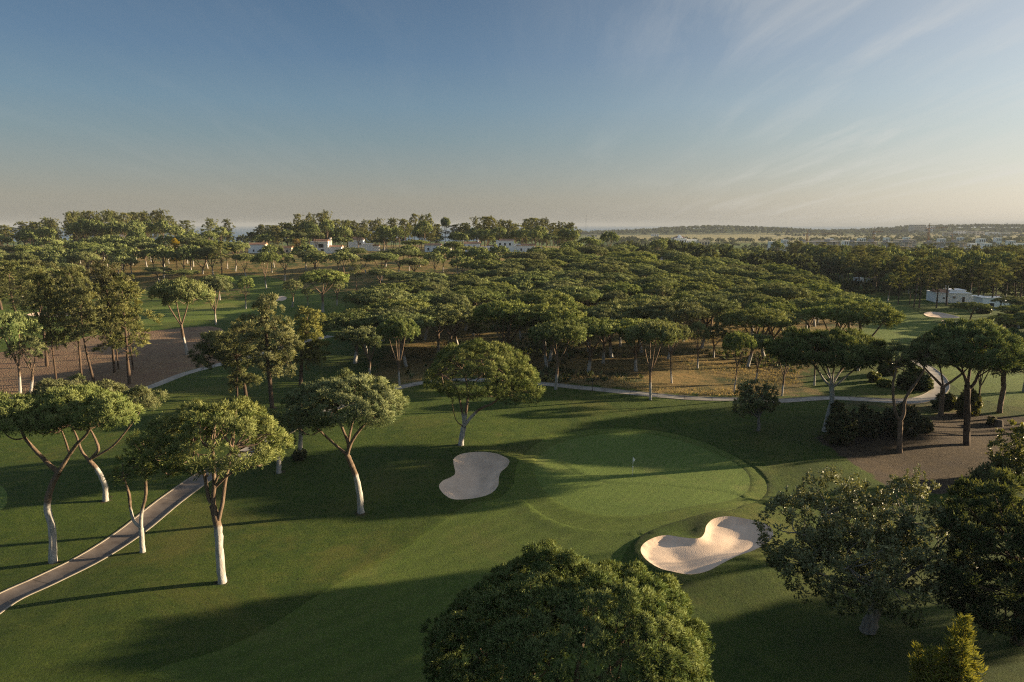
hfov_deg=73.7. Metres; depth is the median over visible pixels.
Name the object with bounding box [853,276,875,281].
villa
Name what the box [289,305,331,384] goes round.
tall pine
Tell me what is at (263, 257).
umbrella pine
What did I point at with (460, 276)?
umbrella pine
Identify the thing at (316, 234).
umbrella pine
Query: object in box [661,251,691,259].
umbrella pine
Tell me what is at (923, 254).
tall pine
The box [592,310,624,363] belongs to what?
umbrella pine
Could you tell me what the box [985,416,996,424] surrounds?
shrub
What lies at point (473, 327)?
umbrella pine
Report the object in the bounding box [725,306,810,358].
umbrella pine
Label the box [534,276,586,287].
umbrella pine
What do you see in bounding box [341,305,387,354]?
umbrella pine
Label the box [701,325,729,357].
umbrella pine
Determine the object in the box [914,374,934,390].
shrub
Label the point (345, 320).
umbrella pine
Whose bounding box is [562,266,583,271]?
umbrella pine
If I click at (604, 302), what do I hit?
umbrella pine
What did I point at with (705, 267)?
umbrella pine
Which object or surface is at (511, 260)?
umbrella pine
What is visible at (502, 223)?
tall pine
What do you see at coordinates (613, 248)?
umbrella pine
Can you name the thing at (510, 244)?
villa
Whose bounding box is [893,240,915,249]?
apartment block
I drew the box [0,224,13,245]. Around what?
tall pine
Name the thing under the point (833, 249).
tall pine
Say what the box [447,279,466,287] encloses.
umbrella pine
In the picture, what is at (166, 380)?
path
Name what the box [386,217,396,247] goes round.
tall pine
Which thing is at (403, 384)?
path kerb
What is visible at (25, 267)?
tall pine
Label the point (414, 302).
umbrella pine
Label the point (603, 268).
umbrella pine
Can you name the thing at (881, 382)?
shrub
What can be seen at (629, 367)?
dry grass
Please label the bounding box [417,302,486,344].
umbrella pine
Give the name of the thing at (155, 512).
path
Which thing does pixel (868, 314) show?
umbrella pine
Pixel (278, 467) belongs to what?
umbrella pine
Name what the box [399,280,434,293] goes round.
umbrella pine
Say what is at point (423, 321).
umbrella pine
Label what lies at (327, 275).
umbrella pine
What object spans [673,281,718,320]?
umbrella pine
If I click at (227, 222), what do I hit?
tall pine
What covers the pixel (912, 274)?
tall pine
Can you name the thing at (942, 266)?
tall pine
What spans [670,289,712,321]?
umbrella pine
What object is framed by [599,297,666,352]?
umbrella pine
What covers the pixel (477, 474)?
sand bunker
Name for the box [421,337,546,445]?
umbrella pine
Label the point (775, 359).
umbrella pine
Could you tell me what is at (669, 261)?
umbrella pine
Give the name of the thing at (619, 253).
umbrella pine
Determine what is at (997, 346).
umbrella pine
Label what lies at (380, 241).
umbrella pine
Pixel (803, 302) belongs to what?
umbrella pine
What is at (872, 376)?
shrub
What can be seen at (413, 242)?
umbrella pine
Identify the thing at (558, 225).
tall pine
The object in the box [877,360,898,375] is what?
shrub
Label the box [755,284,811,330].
umbrella pine
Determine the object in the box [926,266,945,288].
tall pine
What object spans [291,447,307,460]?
shrub
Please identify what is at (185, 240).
umbrella pine
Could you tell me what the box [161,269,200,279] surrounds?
umbrella pine
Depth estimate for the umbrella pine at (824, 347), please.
89.78 m
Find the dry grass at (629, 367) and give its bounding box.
[372,328,845,395]
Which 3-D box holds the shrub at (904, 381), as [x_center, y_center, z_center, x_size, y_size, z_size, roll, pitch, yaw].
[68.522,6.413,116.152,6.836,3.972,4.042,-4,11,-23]
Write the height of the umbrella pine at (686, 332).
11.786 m
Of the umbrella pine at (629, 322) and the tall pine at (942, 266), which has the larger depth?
the tall pine at (942, 266)
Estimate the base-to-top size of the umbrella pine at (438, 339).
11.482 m
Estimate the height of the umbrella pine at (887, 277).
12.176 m
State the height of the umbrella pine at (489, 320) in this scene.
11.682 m
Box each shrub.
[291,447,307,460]
[822,407,858,445]
[829,400,844,413]
[847,403,883,437]
[866,370,881,381]
[875,378,891,386]
[876,402,928,437]
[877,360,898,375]
[895,368,925,389]
[912,418,935,433]
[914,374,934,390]
[930,391,956,410]
[954,388,983,416]
[965,460,1023,487]
[975,308,992,313]
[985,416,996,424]
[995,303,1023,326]
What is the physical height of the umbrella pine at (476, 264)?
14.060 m
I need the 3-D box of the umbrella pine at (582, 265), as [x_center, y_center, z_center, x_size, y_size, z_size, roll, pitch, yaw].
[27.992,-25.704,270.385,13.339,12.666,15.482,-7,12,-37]
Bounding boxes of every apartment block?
[687,239,696,243]
[697,240,709,245]
[799,239,839,247]
[811,240,840,245]
[845,239,881,248]
[879,239,917,248]
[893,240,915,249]
[925,240,968,249]
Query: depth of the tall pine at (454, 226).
432.76 m
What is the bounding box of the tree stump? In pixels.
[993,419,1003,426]
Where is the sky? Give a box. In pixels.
[0,0,1023,225]
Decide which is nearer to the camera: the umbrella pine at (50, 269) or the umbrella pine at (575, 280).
the umbrella pine at (575, 280)
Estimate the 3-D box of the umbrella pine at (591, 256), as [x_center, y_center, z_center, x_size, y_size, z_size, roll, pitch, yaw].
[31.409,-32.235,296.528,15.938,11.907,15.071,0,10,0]
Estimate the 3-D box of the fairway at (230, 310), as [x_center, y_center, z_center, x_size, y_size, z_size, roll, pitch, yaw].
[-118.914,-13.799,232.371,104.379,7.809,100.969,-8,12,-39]
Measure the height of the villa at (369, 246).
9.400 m
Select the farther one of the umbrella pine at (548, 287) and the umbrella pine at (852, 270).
the umbrella pine at (852, 270)
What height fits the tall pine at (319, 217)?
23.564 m
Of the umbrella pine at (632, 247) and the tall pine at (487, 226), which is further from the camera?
the tall pine at (487, 226)
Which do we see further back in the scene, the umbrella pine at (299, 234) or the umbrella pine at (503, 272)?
the umbrella pine at (299, 234)
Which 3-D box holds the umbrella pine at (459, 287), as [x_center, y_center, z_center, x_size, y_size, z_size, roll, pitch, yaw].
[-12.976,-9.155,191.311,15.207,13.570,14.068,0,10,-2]
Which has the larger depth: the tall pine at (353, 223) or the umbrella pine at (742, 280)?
the tall pine at (353, 223)
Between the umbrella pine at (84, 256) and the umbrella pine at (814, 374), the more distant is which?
the umbrella pine at (84, 256)
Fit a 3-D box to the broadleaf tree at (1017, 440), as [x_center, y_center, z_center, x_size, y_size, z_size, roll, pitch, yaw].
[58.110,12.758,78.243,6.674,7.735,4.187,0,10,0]
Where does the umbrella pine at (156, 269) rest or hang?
on the ground at (298, 534)
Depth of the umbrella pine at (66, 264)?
266.92 m
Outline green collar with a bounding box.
[514,428,766,530]
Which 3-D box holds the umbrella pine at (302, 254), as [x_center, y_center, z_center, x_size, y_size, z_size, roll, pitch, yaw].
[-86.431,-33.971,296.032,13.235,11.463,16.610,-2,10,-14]
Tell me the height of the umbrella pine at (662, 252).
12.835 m
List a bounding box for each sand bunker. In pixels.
[276,296,286,300]
[439,452,508,498]
[641,516,772,573]
[924,312,959,317]
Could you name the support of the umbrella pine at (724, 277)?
on the ground at (298, 534)
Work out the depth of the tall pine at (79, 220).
461.78 m
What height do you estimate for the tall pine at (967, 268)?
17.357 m
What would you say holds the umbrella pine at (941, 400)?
on the ground at (298, 534)
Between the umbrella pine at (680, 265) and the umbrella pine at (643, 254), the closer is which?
the umbrella pine at (680, 265)
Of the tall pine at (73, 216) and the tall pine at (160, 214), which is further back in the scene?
the tall pine at (73, 216)
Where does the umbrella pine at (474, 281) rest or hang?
on the ground at (298, 534)
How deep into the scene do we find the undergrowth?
145.19 m
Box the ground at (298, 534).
[0,228,1023,681]
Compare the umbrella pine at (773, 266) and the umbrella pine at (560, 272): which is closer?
the umbrella pine at (560, 272)
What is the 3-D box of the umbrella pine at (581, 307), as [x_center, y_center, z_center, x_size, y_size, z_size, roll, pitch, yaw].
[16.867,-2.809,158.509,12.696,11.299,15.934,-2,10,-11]
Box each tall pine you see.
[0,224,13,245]
[0,258,45,309]
[0,259,69,319]
[0,260,29,311]
[0,263,65,366]
[3,221,35,244]
[3,227,18,245]
[23,268,77,379]
[27,222,41,243]
[39,216,49,235]
[39,265,105,380]
[39,286,109,381]
[44,217,62,238]
[54,220,65,239]
[55,256,144,372]
[55,273,88,352]
[58,212,76,240]
[65,210,81,236]
[68,210,86,238]
[77,211,94,237]
[82,210,97,237]
[88,214,110,240]
[89,290,141,368]
[91,278,164,383]
[100,210,111,233]
[101,209,119,235]
[103,269,143,369]
[115,212,132,238]
[127,211,142,221]
[137,212,155,236]
[140,210,152,237]
[149,210,157,238]
[150,209,164,237]
[151,208,171,234]
[162,215,181,245]
[177,220,199,235]
[187,329,263,397]
[200,217,225,238]
[208,241,231,274]
[214,218,235,240]
[218,318,244,397]
[223,292,305,408]
[250,225,274,242]
[262,225,273,240]
[266,226,283,244]
[268,225,282,243]
[278,222,301,245]
[282,223,296,238]
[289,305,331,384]
[290,214,304,230]
[305,212,311,243]
[309,213,334,238]
[320,209,334,238]
[324,220,339,243]
[334,219,343,236]
[338,220,354,246]
[345,257,364,289]
[350,220,367,233]
[359,219,373,237]
[365,220,375,240]
[369,219,379,243]
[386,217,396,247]
[387,217,399,247]
[395,219,412,245]
[398,221,406,245]
[403,223,413,244]
[408,213,419,239]
[411,214,425,248]
[413,213,438,236]
[421,226,439,242]
[429,224,446,238]
[443,224,464,249]
[454,223,469,245]
[462,222,471,240]
[469,216,481,227]
[472,225,483,246]
[474,216,489,246]
[480,216,497,244]
[488,215,504,244]
[496,219,503,237]
[496,220,518,240]
[500,220,508,238]
[507,224,524,242]
[518,219,529,243]
[520,222,528,243]
[524,217,538,243]
[538,218,548,246]
[541,218,553,246]
[546,222,557,241]
[549,221,568,247]
[556,224,576,243]
[557,222,581,242]
[782,242,796,253]
[785,241,805,252]
[821,245,840,277]
[822,247,841,257]
[839,254,858,280]
[849,246,867,256]
[852,248,867,282]
[853,255,878,288]
[860,247,895,279]
[860,256,885,293]
[863,250,890,292]
[883,255,908,285]
[885,260,912,304]
[901,261,931,306]
[901,264,919,304]
[906,258,939,307]
[910,248,922,282]
[913,251,928,286]
[923,256,954,307]
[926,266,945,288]
[928,258,965,304]
[945,250,964,281]
[947,242,957,250]
[948,255,974,281]
[954,252,989,291]
[962,263,997,295]
[968,245,982,251]
[972,261,1016,297]
[982,245,999,280]
[992,247,1004,255]
[994,257,1023,296]
[1004,261,1023,304]
[1006,245,1022,252]
[1014,251,1023,293]
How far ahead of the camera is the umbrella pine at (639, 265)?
265.04 m
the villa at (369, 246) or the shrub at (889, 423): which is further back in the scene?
the villa at (369, 246)
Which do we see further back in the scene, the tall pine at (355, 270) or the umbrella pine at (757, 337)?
the tall pine at (355, 270)
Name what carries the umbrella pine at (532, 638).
on the ground at (298, 534)
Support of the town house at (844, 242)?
on the ground at (298, 534)
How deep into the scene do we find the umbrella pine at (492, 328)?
158.13 m
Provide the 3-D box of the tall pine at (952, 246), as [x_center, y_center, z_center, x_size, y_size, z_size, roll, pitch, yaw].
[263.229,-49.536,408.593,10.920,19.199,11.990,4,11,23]
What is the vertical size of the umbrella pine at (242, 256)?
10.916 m
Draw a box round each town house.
[780,240,787,250]
[841,240,848,244]
[936,238,945,247]
[964,243,976,248]
[975,238,985,245]
[980,243,991,248]
[993,238,1001,245]
[1005,240,1015,244]
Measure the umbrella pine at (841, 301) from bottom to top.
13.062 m
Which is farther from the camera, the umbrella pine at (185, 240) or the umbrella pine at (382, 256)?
the umbrella pine at (185, 240)
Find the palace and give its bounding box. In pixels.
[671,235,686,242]
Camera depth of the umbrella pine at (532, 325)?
142.87 m
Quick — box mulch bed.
[0,326,230,395]
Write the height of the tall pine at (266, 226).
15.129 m
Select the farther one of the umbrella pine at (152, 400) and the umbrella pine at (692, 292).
the umbrella pine at (692, 292)
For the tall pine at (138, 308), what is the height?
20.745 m
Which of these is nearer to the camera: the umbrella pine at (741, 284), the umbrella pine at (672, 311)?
the umbrella pine at (672, 311)
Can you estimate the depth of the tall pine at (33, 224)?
485.39 m
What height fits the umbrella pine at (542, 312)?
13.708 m
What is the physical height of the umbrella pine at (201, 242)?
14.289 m
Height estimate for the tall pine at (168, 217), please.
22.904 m
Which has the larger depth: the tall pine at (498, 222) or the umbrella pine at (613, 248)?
the tall pine at (498, 222)
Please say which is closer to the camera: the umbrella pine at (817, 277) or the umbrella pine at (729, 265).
the umbrella pine at (817, 277)
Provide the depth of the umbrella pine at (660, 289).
191.85 m
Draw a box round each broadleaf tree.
[731,378,780,430]
[752,464,988,634]
[930,467,1023,646]
[985,419,1023,475]
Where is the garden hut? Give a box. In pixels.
[283,246,292,252]
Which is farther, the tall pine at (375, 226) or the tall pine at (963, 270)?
the tall pine at (375, 226)
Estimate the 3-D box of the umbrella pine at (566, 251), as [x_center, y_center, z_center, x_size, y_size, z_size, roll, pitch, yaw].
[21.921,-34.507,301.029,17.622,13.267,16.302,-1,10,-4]
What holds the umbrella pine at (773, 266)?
on the ground at (298, 534)
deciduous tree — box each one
[169,238,181,269]
[290,238,302,247]
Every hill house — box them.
[953,231,965,233]
[966,231,983,234]
[985,232,998,235]
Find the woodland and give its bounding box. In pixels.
[17,223,1023,299]
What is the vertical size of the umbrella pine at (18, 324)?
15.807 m
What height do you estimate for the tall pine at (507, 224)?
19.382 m
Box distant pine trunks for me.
[0,229,1008,296]
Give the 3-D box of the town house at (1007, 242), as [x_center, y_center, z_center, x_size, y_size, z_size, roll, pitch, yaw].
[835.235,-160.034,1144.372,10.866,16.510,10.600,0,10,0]
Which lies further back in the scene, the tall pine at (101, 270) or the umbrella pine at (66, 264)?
the umbrella pine at (66, 264)
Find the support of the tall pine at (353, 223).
on the ground at (298, 534)
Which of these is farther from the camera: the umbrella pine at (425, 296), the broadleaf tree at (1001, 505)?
the umbrella pine at (425, 296)
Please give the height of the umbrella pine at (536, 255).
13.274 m
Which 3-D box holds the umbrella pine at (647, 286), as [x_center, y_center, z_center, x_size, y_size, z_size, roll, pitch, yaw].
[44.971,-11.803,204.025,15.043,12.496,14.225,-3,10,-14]
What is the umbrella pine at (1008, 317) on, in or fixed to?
on the ground at (298, 534)
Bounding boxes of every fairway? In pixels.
[0,275,344,333]
[145,484,739,681]
[862,300,938,342]
[932,364,1023,406]
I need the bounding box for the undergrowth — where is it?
[406,330,806,382]
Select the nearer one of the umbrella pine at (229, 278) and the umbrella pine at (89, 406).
the umbrella pine at (89, 406)
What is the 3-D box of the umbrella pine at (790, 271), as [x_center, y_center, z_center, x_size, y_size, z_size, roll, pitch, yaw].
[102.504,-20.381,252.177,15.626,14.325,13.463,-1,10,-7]
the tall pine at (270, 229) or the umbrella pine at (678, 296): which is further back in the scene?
the tall pine at (270, 229)
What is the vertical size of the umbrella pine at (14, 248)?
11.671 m
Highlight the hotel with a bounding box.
[908,225,925,232]
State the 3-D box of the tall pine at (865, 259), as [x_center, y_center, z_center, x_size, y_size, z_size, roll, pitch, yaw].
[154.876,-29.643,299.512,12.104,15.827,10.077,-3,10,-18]
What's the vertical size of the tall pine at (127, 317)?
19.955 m
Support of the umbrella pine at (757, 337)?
on the ground at (298, 534)
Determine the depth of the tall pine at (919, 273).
238.28 m
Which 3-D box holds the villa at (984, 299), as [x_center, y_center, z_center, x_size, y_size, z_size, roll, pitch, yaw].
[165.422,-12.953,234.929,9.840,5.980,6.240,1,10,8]
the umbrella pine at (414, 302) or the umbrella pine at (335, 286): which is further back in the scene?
the umbrella pine at (335, 286)
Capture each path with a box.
[0,362,948,611]
[9,335,333,397]
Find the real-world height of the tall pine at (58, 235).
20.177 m
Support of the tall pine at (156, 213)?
on the ground at (298, 534)
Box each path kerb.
[0,361,933,593]
[0,367,949,613]
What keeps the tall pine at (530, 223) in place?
on the ground at (298, 534)
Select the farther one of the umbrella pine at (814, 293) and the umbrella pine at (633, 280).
the umbrella pine at (633, 280)
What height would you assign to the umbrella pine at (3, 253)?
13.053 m
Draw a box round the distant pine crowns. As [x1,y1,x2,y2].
[0,216,1023,291]
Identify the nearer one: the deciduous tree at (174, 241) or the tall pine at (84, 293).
the tall pine at (84, 293)
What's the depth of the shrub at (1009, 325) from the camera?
197.56 m
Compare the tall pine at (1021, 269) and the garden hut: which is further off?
the garden hut
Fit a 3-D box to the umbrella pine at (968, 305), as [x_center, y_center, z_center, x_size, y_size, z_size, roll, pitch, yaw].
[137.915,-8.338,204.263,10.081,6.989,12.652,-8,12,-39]
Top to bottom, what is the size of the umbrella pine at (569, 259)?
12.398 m
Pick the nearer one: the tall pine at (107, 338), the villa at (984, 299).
the tall pine at (107, 338)
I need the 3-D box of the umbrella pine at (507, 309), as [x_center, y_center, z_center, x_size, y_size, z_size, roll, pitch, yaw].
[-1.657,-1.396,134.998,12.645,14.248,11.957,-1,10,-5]
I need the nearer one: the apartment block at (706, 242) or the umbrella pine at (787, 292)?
the umbrella pine at (787, 292)
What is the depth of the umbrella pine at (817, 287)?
195.99 m
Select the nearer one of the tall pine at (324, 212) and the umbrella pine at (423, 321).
the umbrella pine at (423, 321)
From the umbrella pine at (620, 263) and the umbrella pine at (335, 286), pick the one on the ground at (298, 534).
the umbrella pine at (620, 263)
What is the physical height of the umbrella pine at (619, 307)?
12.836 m
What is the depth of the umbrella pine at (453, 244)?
323.46 m
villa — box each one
[248,243,268,252]
[304,237,342,253]
[348,237,380,250]
[424,242,451,251]
[464,239,489,251]
[487,239,520,251]
[517,244,541,251]
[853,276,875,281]
[926,285,981,302]
[973,295,1008,309]
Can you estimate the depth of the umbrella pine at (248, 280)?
231.88 m
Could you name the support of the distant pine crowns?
attached to the distant pine trunks
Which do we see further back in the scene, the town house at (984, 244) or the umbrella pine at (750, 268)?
the town house at (984, 244)
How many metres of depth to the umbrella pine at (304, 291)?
238.58 m
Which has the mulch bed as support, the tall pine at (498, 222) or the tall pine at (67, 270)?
the tall pine at (67, 270)
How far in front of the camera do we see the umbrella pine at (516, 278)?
218.54 m
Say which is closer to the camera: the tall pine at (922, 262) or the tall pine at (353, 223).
the tall pine at (922, 262)
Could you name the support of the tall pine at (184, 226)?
on the ground at (298, 534)
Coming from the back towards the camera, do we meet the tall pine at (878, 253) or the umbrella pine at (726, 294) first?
the tall pine at (878, 253)
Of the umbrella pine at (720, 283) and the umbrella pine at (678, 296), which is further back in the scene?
the umbrella pine at (720, 283)
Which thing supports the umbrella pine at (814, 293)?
on the ground at (298, 534)
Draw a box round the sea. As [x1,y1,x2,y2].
[2,226,1019,241]
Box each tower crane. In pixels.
[803,231,837,240]
[925,223,947,239]
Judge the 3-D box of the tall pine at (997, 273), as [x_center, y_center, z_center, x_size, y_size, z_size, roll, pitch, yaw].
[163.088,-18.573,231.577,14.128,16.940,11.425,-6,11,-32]
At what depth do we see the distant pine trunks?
312.15 m
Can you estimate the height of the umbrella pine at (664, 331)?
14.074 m
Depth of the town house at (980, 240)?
1237.28 m
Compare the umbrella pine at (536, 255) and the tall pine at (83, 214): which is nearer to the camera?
the umbrella pine at (536, 255)
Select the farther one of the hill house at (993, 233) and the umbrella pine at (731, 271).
the hill house at (993, 233)
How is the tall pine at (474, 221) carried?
on the ground at (298, 534)
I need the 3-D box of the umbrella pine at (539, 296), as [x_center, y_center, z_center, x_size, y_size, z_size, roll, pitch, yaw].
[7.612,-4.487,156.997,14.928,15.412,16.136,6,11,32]
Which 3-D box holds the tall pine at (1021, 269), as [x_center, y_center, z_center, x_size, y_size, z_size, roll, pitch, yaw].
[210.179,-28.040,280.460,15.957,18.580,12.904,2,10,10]
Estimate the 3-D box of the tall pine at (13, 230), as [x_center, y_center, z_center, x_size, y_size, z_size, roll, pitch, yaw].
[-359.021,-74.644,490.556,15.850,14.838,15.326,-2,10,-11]
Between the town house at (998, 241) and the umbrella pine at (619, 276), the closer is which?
the umbrella pine at (619, 276)
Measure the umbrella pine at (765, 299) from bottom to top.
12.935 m
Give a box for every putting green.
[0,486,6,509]
[535,433,749,515]
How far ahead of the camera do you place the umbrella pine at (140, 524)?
60.05 m
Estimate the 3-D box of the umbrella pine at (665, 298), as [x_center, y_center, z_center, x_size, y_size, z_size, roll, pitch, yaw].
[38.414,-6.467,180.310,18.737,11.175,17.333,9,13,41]
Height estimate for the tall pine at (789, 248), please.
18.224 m
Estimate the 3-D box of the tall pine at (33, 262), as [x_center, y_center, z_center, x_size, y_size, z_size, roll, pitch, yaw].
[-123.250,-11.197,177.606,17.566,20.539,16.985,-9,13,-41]
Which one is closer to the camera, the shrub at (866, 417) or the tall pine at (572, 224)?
the shrub at (866, 417)
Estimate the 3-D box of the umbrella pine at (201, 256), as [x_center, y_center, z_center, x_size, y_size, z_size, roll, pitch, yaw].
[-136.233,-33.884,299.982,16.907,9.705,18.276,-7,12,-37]
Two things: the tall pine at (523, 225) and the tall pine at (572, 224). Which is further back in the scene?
the tall pine at (523, 225)
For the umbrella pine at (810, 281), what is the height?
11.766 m
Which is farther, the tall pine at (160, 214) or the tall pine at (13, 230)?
the tall pine at (13, 230)
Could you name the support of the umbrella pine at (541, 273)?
on the ground at (298, 534)
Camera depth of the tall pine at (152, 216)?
502.94 m
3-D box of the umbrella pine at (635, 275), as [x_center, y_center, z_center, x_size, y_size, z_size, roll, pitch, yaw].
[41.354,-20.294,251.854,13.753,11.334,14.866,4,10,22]
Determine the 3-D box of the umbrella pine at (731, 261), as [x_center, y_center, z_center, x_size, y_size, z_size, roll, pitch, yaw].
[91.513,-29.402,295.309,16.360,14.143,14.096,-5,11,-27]
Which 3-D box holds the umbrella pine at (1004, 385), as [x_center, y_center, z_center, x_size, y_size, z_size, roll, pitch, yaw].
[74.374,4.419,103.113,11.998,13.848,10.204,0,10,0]
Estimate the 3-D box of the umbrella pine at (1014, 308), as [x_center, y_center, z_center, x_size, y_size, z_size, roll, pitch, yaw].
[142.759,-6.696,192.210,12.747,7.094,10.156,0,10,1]
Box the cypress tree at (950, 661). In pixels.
[907,613,987,681]
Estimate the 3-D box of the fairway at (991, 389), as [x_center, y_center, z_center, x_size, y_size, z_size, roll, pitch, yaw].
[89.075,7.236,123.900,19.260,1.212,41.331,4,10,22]
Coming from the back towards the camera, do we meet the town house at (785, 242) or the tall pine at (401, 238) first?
the town house at (785, 242)
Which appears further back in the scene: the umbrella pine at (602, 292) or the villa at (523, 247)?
the villa at (523, 247)
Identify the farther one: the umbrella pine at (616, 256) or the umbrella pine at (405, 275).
the umbrella pine at (616, 256)
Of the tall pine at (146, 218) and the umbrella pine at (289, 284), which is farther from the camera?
the tall pine at (146, 218)
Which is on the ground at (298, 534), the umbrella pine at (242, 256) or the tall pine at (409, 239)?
the tall pine at (409, 239)
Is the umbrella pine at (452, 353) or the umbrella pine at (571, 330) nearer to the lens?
the umbrella pine at (452, 353)
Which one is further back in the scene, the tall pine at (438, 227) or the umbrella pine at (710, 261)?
the tall pine at (438, 227)
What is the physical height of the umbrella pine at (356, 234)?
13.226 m
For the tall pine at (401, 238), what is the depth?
437.70 m
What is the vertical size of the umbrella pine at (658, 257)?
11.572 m
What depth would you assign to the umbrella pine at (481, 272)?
240.41 m
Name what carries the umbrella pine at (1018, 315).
on the ground at (298, 534)
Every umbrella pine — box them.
[0,245,14,252]
[0,250,8,256]
[0,309,45,392]
[0,382,145,563]
[2,333,49,392]
[4,251,41,260]
[11,243,36,251]
[11,246,42,253]
[23,373,169,501]
[44,267,63,277]
[51,262,85,274]
[66,251,101,284]
[68,241,101,268]
[68,247,101,268]
[84,244,115,276]
[103,428,154,552]
[123,395,296,584]
[131,242,160,266]
[143,266,171,281]
[147,274,215,354]
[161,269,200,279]
[178,235,207,266]
[181,254,219,273]
[189,239,222,268]
[195,246,227,275]
[199,274,234,299]
[200,275,232,324]
[221,241,249,270]
[231,253,253,276]
[236,276,254,307]
[247,408,296,473]
[249,251,281,288]
[263,244,284,267]
[270,367,409,513]
[277,253,295,280]
[282,279,302,306]
[285,400,328,451]
[291,231,308,244]
[297,250,327,269]
[298,269,349,311]
[301,288,314,304]
[306,231,324,247]
[309,311,378,363]
[326,280,347,304]
[330,236,353,248]
[334,247,367,269]
[334,325,393,374]
[340,286,419,340]
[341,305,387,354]
[347,304,395,345]
[349,231,365,247]
[357,255,373,272]
[363,252,398,280]
[365,282,420,292]
[366,311,436,366]
[367,268,395,283]
[368,297,431,308]
[371,238,397,250]
[373,305,426,359]
[375,314,420,386]
[381,248,414,271]
[382,271,423,281]
[399,257,428,271]
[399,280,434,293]
[400,276,449,287]
[401,240,428,247]
[407,290,441,339]
[408,252,427,266]
[413,272,449,281]
[417,289,454,334]
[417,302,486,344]
[418,537,715,681]
[421,284,448,327]
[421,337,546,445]
[427,306,466,351]
[428,292,471,341]
[440,217,450,241]
[442,241,462,247]
[445,273,483,280]
[445,285,486,329]
[445,288,505,335]
[446,312,480,344]
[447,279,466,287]
[457,259,500,269]
[457,276,489,303]
[458,246,473,251]
[459,268,488,299]
[467,324,487,336]
[470,309,528,344]
[472,298,530,362]
[478,236,495,244]
[480,281,515,322]
[483,276,517,285]
[485,267,524,277]
[487,285,520,300]
[489,323,525,336]
[491,261,526,270]
[494,293,522,339]
[503,258,529,262]
[504,273,547,287]
[509,251,548,269]
[510,289,577,350]
[512,258,550,267]
[513,302,587,367]
[517,269,559,287]
[518,288,550,294]
[521,310,590,361]
[525,263,562,271]
[527,318,587,389]
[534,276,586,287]
[538,280,575,288]
[541,284,570,290]
[543,248,580,255]
[543,251,564,258]
[543,258,567,267]
[544,271,567,276]
[549,286,602,303]
[550,255,587,267]
[554,316,628,371]
[559,270,602,302]
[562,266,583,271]
[564,261,593,268]
[564,269,595,301]
[571,253,599,260]
[571,281,607,306]
[575,245,608,254]
[576,290,608,306]
[576,305,594,351]
[581,301,651,357]
[583,278,616,303]
[586,262,627,273]
[591,259,630,272]
[592,272,637,281]
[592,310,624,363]
[593,256,617,260]
[595,297,637,346]
[598,254,624,257]
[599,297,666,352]
[601,289,629,300]
[602,280,642,298]
[605,246,630,252]
[606,251,631,255]
[607,317,675,370]
[612,243,637,250]
[613,256,653,263]
[616,271,639,277]
[621,251,656,260]
[623,278,643,282]
[623,318,683,399]
[626,293,659,300]
[627,282,644,293]
[628,262,656,272]
[628,266,668,276]
[632,300,712,358]
[636,275,680,283]
[641,281,686,294]
[644,260,668,267]
[644,285,676,297]
[649,273,673,276]
[650,249,675,259]
[650,253,661,259]
[652,295,680,318]
[654,259,673,263]
[659,263,693,293]
[659,273,692,296]
[659,321,693,382]
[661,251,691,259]
[665,267,689,273]
[668,255,698,260]
[669,290,692,341]
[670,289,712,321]
[672,258,704,266]
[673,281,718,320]
[673,295,740,348]
[677,270,723,277]
[680,277,734,316]
[688,320,710,367]
[692,264,725,269]
[694,258,727,265]
[695,290,734,331]
[698,256,719,258]
[701,294,725,325]
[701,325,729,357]
[708,257,744,265]
[709,267,751,275]
[711,263,747,270]
[712,274,744,283]
[713,308,799,366]
[718,285,764,293]
[721,330,757,391]
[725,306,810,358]
[726,292,775,334]
[730,277,756,284]
[732,283,756,308]
[737,266,768,271]
[737,269,771,278]
[739,265,770,271]
[742,301,811,338]
[745,290,766,329]
[746,333,773,380]
[749,296,794,334]
[750,278,794,284]
[753,281,791,285]
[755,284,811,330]
[759,262,795,270]
[760,325,894,431]
[762,273,807,283]
[762,282,785,296]
[769,267,811,274]
[770,357,789,395]
[786,290,827,328]
[786,295,830,330]
[791,282,847,326]
[792,272,830,281]
[799,304,863,330]
[803,279,840,287]
[805,350,817,385]
[807,297,857,328]
[817,290,866,325]
[824,301,907,370]
[825,294,890,331]
[842,266,868,279]
[877,334,951,452]
[881,272,900,301]
[907,323,979,415]
[911,317,1023,445]
[949,302,992,319]
[975,326,1023,412]
[975,367,992,394]
[983,313,1021,327]
[991,296,1023,304]
[992,305,1021,327]
[994,304,1021,312]
[1012,310,1023,322]
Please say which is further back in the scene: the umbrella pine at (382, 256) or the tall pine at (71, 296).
the umbrella pine at (382, 256)
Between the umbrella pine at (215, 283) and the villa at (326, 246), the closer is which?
the umbrella pine at (215, 283)
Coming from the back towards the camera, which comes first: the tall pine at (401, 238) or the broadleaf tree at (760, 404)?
the tall pine at (401, 238)
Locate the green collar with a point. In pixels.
(532, 492)
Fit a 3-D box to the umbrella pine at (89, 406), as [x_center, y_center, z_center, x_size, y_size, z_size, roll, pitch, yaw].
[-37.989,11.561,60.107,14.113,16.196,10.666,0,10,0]
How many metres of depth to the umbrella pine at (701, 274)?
233.46 m
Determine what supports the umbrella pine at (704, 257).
on the ground at (298, 534)
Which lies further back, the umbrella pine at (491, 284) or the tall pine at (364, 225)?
the tall pine at (364, 225)
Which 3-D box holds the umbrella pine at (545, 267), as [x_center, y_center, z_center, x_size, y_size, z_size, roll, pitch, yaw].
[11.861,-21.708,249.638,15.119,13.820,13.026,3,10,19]
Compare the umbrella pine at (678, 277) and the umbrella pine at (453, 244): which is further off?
the umbrella pine at (453, 244)
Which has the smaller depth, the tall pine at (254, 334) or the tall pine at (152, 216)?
the tall pine at (254, 334)
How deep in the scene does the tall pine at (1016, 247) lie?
348.48 m
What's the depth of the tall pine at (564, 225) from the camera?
424.98 m

